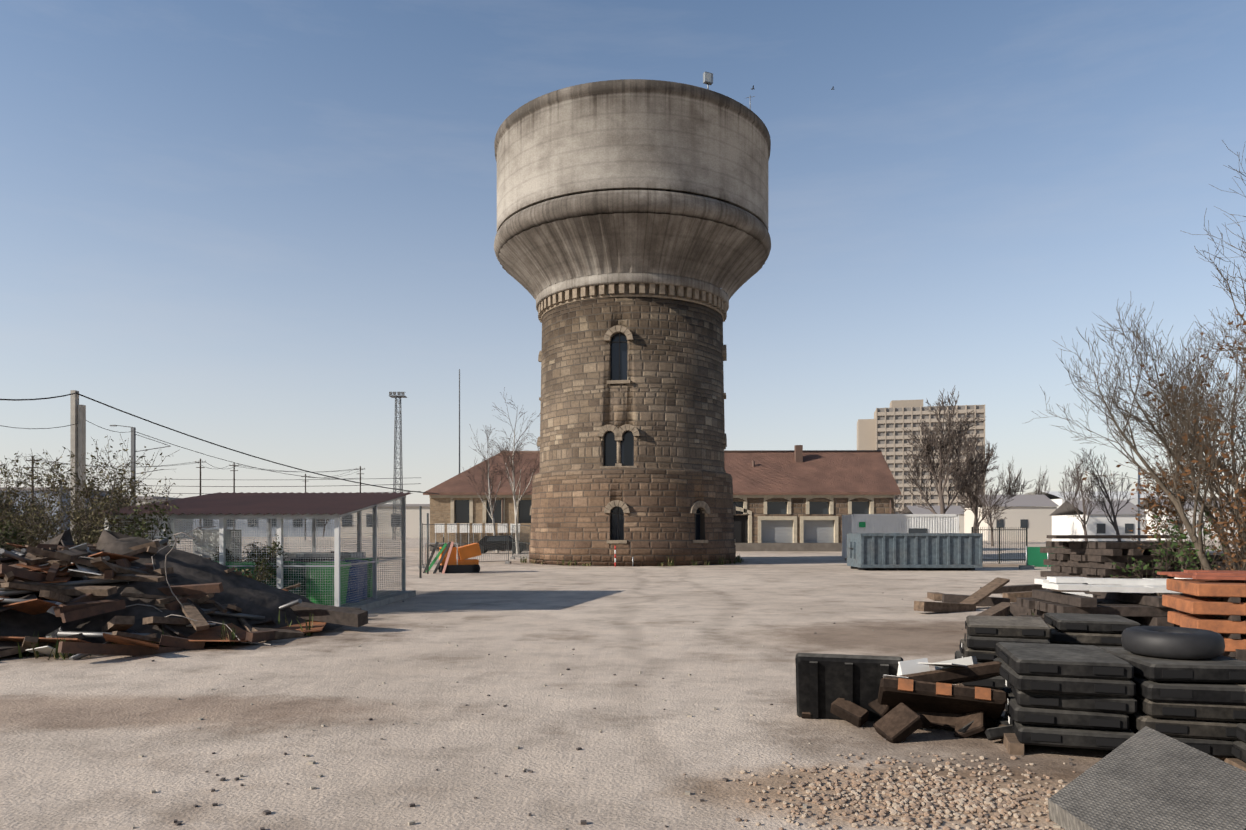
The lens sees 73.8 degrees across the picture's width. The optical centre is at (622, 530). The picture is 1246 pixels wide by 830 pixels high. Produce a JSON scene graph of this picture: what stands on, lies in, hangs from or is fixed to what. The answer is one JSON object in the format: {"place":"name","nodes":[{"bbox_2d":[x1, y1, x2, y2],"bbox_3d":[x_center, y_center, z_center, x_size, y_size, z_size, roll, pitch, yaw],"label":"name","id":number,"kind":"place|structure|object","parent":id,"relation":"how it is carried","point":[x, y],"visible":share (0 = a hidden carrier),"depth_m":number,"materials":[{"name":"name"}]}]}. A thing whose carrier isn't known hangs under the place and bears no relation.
{"place":"outdoors","nodes":[
{"label":"outdoors","id":0,"kind":"place"},
{"bbox_2d":[45,626,137,647],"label":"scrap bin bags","id":1,"kind":"object","parent":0,"point":[53,634],"visible":0.1,"depth_m":12.01,"materials":[{"name":"black plastic"}]},
{"bbox_2d":[0,537,1239,829],"bbox_3d":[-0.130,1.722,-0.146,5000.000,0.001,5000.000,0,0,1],"label":"ground","id":2,"kind":"structure","parent":0,"point":[698,643],"depth_m":7.77,"materials":[{"name":"beige concrete"}]},
{"bbox_2d":[0,436,270,583],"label":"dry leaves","id":3,"kind":"object","parent":2,"relation":"on","point":[100,524],"visible":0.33,"depth_m":18.10,"materials":[{"name":"green plant"}]},
{"bbox_2d":[0,434,287,582],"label":"bushes","id":4,"kind":"object","parent":2,"relation":"on","point":[64,503],"visible":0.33,"depth_m":18.13,"materials":[{"name":"dark bark"},{"name":"leaves"}]},
{"bbox_2d":[0,495,291,580],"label":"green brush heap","id":5,"kind":"object","parent":2,"relation":"on","point":[137,533],"visible":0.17,"depth_m":16.14,"materials":[{"name":"green plant"}]},
{"bbox_2d":[0,529,344,645],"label":"scrap mound","id":6,"kind":"object","parent":2,"relation":"on","point":[247,595],"visible":0.29,"depth_m":13.92,"materials":[{"name":"brown wood"}]},
{"bbox_2d":[0,526,271,644],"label":"scrap cables","id":7,"kind":"object","parent":6,"relation":"on","point":[176,541],"visible":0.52,"depth_m":12.84,"materials":[{"name":"black rubber"}]},
{"bbox_2d":[0,538,367,659],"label":"scrap wood pile","id":8,"kind":"object","parent":2,"relation":"on","point":[54,583],"visible":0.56,"depth_m":12.64,"materials":[{"name":"brown wood"}]},
{"bbox_2d":[25,369,459,539],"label":"utility poles","id":9,"kind":"object","parent":2,"relation":"on","point":[78,433],"visible":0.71,"depth_m":70.38,"materials":[{"name":"concrete"}]},
{"bbox_2d":[0,392,438,493],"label":"overhead wires","id":10,"kind":"object","parent":9,"relation":"attached to","point":[332,477],"visible":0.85,"depth_m":79.45,"materials":[{"name":"grey metal"}]},
{"bbox_2d":[91,492,415,610],"bbox_3d":[-8.082,0.358,19.233,5.187,2.729,5.314,0,0,1],"label":"shelter","id":11,"kind":"object","parent":2,"relation":"on","point":[224,507],"visible":0.56,"depth_m":18.33,"materials":[{"name":"metal"}]},
{"bbox_2d":[110,498,402,606],"bbox_3d":[-8.082,0.362,19.233,4.687,2.440,4.814,0,0,1],"label":"shelter wire","id":12,"kind":"object","parent":11,"relation":"attached to","point":[380,519],"visible":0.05,"depth_m":17.38,"materials":[{"name":"grey metal"}]},
{"bbox_2d":[193,530,378,604],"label":"shelter drums and bins","id":13,"kind":"object","parent":2,"relation":"on","point":[301,576],"depth_m":18.16,"materials":[{"name":"green plastic"}]},
{"bbox_2d":[423,537,481,573],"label":"barriers","id":14,"kind":"object","parent":2,"relation":"on","point":[448,562],"visible":0.96,"depth_m":33.52,"materials":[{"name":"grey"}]},
{"bbox_2d":[418,506,530,577],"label":"temp fence panels","id":15,"kind":"object","parent":2,"relation":"on","point":[421,564],"visible":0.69,"depth_m":41.16,"materials":[{"name":"grey metal"}]},
{"bbox_2d":[435,524,519,551],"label":"notice boards","id":16,"kind":"object","parent":2,"relation":"on","point":[488,528],"visible":0.6,"depth_m":67.62,"materials":[{"name":"white paint"}]},
{"bbox_2d":[459,387,539,553],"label":"birch trees","id":17,"kind":"object","parent":2,"relation":"on","point":[490,500],"visible":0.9,"depth_m":59.21,"materials":[{"name":"brown plant"}]},
{"bbox_2d":[478,535,528,553],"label":"parked car","id":18,"kind":"object","parent":2,"relation":"on","point":[497,539],"visible":0.52,"depth_m":61.15,"materials":[{"name":"black metal"}]},
{"bbox_2d":[18,554,1065,659],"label":"weed tufts","id":19,"kind":"object","parent":2,"relation":"on","point":[233,636],"visible":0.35,"depth_m":12.73,"materials":[{"name":"green plant"}]},
{"bbox_2d":[132,591,1072,829],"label":"yard crumbs","id":20,"kind":"object","parent":2,"relation":"on","point":[268,812],"visible":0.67,"depth_m":5.80,"materials":[{"name":"brown"}]},
{"bbox_2d":[0,487,1245,540],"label":"sheds","id":21,"kind":"object","parent":2,"relation":"on","point":[1041,523],"visible":0.23,"depth_m":141.66,"materials":[{"name":"white plaster"},{"name":"grey roof slate"}]},
{"bbox_2d":[0,540,1245,740],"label":"rusty scrap pieces","id":22,"kind":"object","parent":2,"relation":"on","point":[102,564],"visible":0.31,"depth_m":12.88,"materials":[{"name":"brown"}]},
{"bbox_2d":[494,79,770,311],"bbox_3d":[0.511,-16.843,45.550,15.010,9.570,15.010,0,0,1],"label":"water tank","id":23,"kind":"object","parent":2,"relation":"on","point":[637,181],"visible":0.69,"depth_m":39.45,"materials":[{"name":"grey concrete"}]},
{"bbox_2d":[703,71,754,109],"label":"tower top fittings","id":24,"kind":"object","parent":23,"relation":"on","point":[708,78],"visible":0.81,"depth_m":39.02,"materials":[{"name":"grey metal"}]},
{"bbox_2d":[529,297,735,565],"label":"tower shaft","id":25,"kind":"object","parent":2,"relation":"on","point":[667,402],"visible":0.85,"depth_m":40.99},
{"bbox_2d":[322,386,1133,545],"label":"bare trees","id":26,"kind":"object","parent":2,"relation":"on","point":[963,484],"visible":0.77,"depth_m":104.16,"materials":[{"name":"brown plant"}]},
{"bbox_2d":[683,752,1074,829],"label":"gravel patch","id":27,"kind":"object","parent":2,"relation":"on","point":[961,796],"visible":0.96,"depth_m":5.32,"materials":[{"name":"beige gravel"}]},
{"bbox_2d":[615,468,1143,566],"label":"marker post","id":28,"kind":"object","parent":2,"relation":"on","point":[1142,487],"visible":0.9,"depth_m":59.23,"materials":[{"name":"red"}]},
{"bbox_2d":[842,514,958,559],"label":"site container","id":29,"kind":"object","parent":2,"relation":"on","point":[900,523],"visible":0.46,"depth_m":45.53,"materials":[{"name":"metal"}]},
{"bbox_2d":[847,533,982,569],"bbox_3d":[12.667,0.922,36.541,5.220,1.600,2.540,0,0,1],"label":"skip container","id":30,"kind":"object","parent":2,"relation":"on","point":[914,551],"visible":1,"depth_m":35.34,"materials":[{"name":"grey metal"}]},
{"bbox_2d":[857,399,984,513],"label":"tower block","id":31,"kind":"structure","parent":2,"relation":"on","point":[882,431],"depth_m":299.61,"materials":[{"name":"concrete"}]},
{"bbox_2d":[971,527,1064,568],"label":"green fence","id":32,"kind":"object","parent":2,"relation":"on","point":[1035,557],"visible":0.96,"depth_m":42.93,"materials":[{"name":"metal"}]},
{"bbox_2d":[914,535,1245,615],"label":"sleeper stacks","id":33,"kind":"object","parent":2,"relation":"on","point":[1087,559],"visible":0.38,"depth_m":19.98,"materials":[{"name":"brown wood"}]},
{"bbox_2d":[955,613,1245,770],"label":"stacked black slabs","id":34,"kind":"structure","parent":2,"relation":"on","point":[1085,681],"depth_m":6.23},
{"bbox_2d":[961,643,1009,723],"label":"panel stickers","id":35,"kind":"object","parent":34,"relation":"attached to","point":[1007,698],"visible":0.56,"depth_m":6.79,"materials":[{"name":"white paint"}]},
{"bbox_2d":[1121,626,1224,658],"bbox_3d":[4.292,0.872,6.495,0.680,0.186,0.680,0,0,1],"label":"tyre","id":36,"kind":"object","parent":34,"relation":"on","point":[1173,642],"visible":1,"depth_m":6.26,"materials":[{"name":"rubber"}]},
{"bbox_2d":[1017,590,1188,626],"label":"board support sleepers","id":37,"kind":"object","parent":2,"relation":"on","point":[1145,609],"visible":0.48,"depth_m":13.78,"materials":[{"name":"brown wood"}]},
{"bbox_2d":[1034,576,1191,596],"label":"white boards","id":38,"kind":"object","parent":37,"relation":"on","point":[1150,585],"visible":0.46,"depth_m":14.19,"materials":[{"name":"white wood"}]},
{"bbox_2d":[1023,491,1194,507],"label":"roof","id":39,"kind":"structure","parent":2,"relation":"on","point":[1056,497],"depth_m":172.25,"materials":[{"name":"white metal"}]},
{"bbox_2d":[1022,140,1245,571],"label":"trees","id":40,"kind":"object","parent":2,"relation":"on","point":[1182,425],"visible":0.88,"depth_m":17.05,"materials":[{"name":"brown plant"}]},
{"bbox_2d":[1082,311,1245,555],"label":"dry tree leaves","id":41,"kind":"object","parent":40,"relation":"attached to","point":[1186,470],"visible":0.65,"depth_m":17.07,"materials":[{"name":"brown plant"}]},
{"bbox_2d":[1048,726,1245,829],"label":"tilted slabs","id":42,"kind":"object","parent":2,"relation":"on","point":[1146,778],"depth_m":4.65,"materials":[{"name":"grey concrete"}]},
{"bbox_2d":[1110,503,1229,593],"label":"ivy shrubs","id":43,"kind":"object","parent":2,"relation":"on","point":[1183,536],"visible":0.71,"depth_m":15.79,"materials":[{"name":"green plant"}]},
{"bbox_2d":[1109,465,1245,595],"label":"shrubs","id":44,"kind":"object","parent":2,"relation":"on","point":[1222,547],"visible":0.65,"depth_m":15.29,"materials":[{"name":"green plant"}]},
{"bbox_2d":[1189,467,1245,570],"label":"dry shrub leaves","id":45,"kind":"object","parent":44,"relation":"attached to","point":[1231,520],"visible":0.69,"depth_m":14.87,"materials":[{"name":"brown plant"}]},
{"bbox_2d":[1162,579,1245,660],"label":"rusty steel plates","id":46,"kind":"object","parent":2,"relation":"on","point":[1218,606],"visible":0.65,"depth_m":9.92,"materials":[{"name":"orange metal"}]},
{"bbox_2d":[0,0,1245,503],"label":"sky","id":47,"kind":"structure","parent":0,"point":[245,226],"materials":[{"name":"blue"}]},
{"bbox_2d":[530,283,735,543],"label":"stone trim","id":48,"kind":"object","parent":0,"point":[619,448],"visible":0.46,"depth_m":40.89,"materials":[{"name":"beige stone"}]},
{"bbox_2d":[429,495,894,550],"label":"long building","id":49,"kind":"structure","parent":0,"point":[787,522],"depth_m":68.15,"materials":[{"name":"stone"}]},
{"bbox_2d":[423,452,900,494],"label":"tiled roof","id":50,"kind":"structure","parent":49,"relation":"attached to","point":[846,473],"depth_m":69.62,"materials":[{"name":"brown tile"}]},
{"bbox_2d":[500,445,890,550],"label":"roof trim","id":51,"kind":"structure","parent":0,"point":[798,451],"depth_m":72.70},
{"bbox_2d":[795,653,1008,742],"bbox_3d":[2.439,1.428,7.348,1.801,0.674,1.319,0,0,1],"label":"pile","id":52,"kind":"object","parent":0,"point":[897,699],"visible":0.96,"depth_m":7.15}
]}

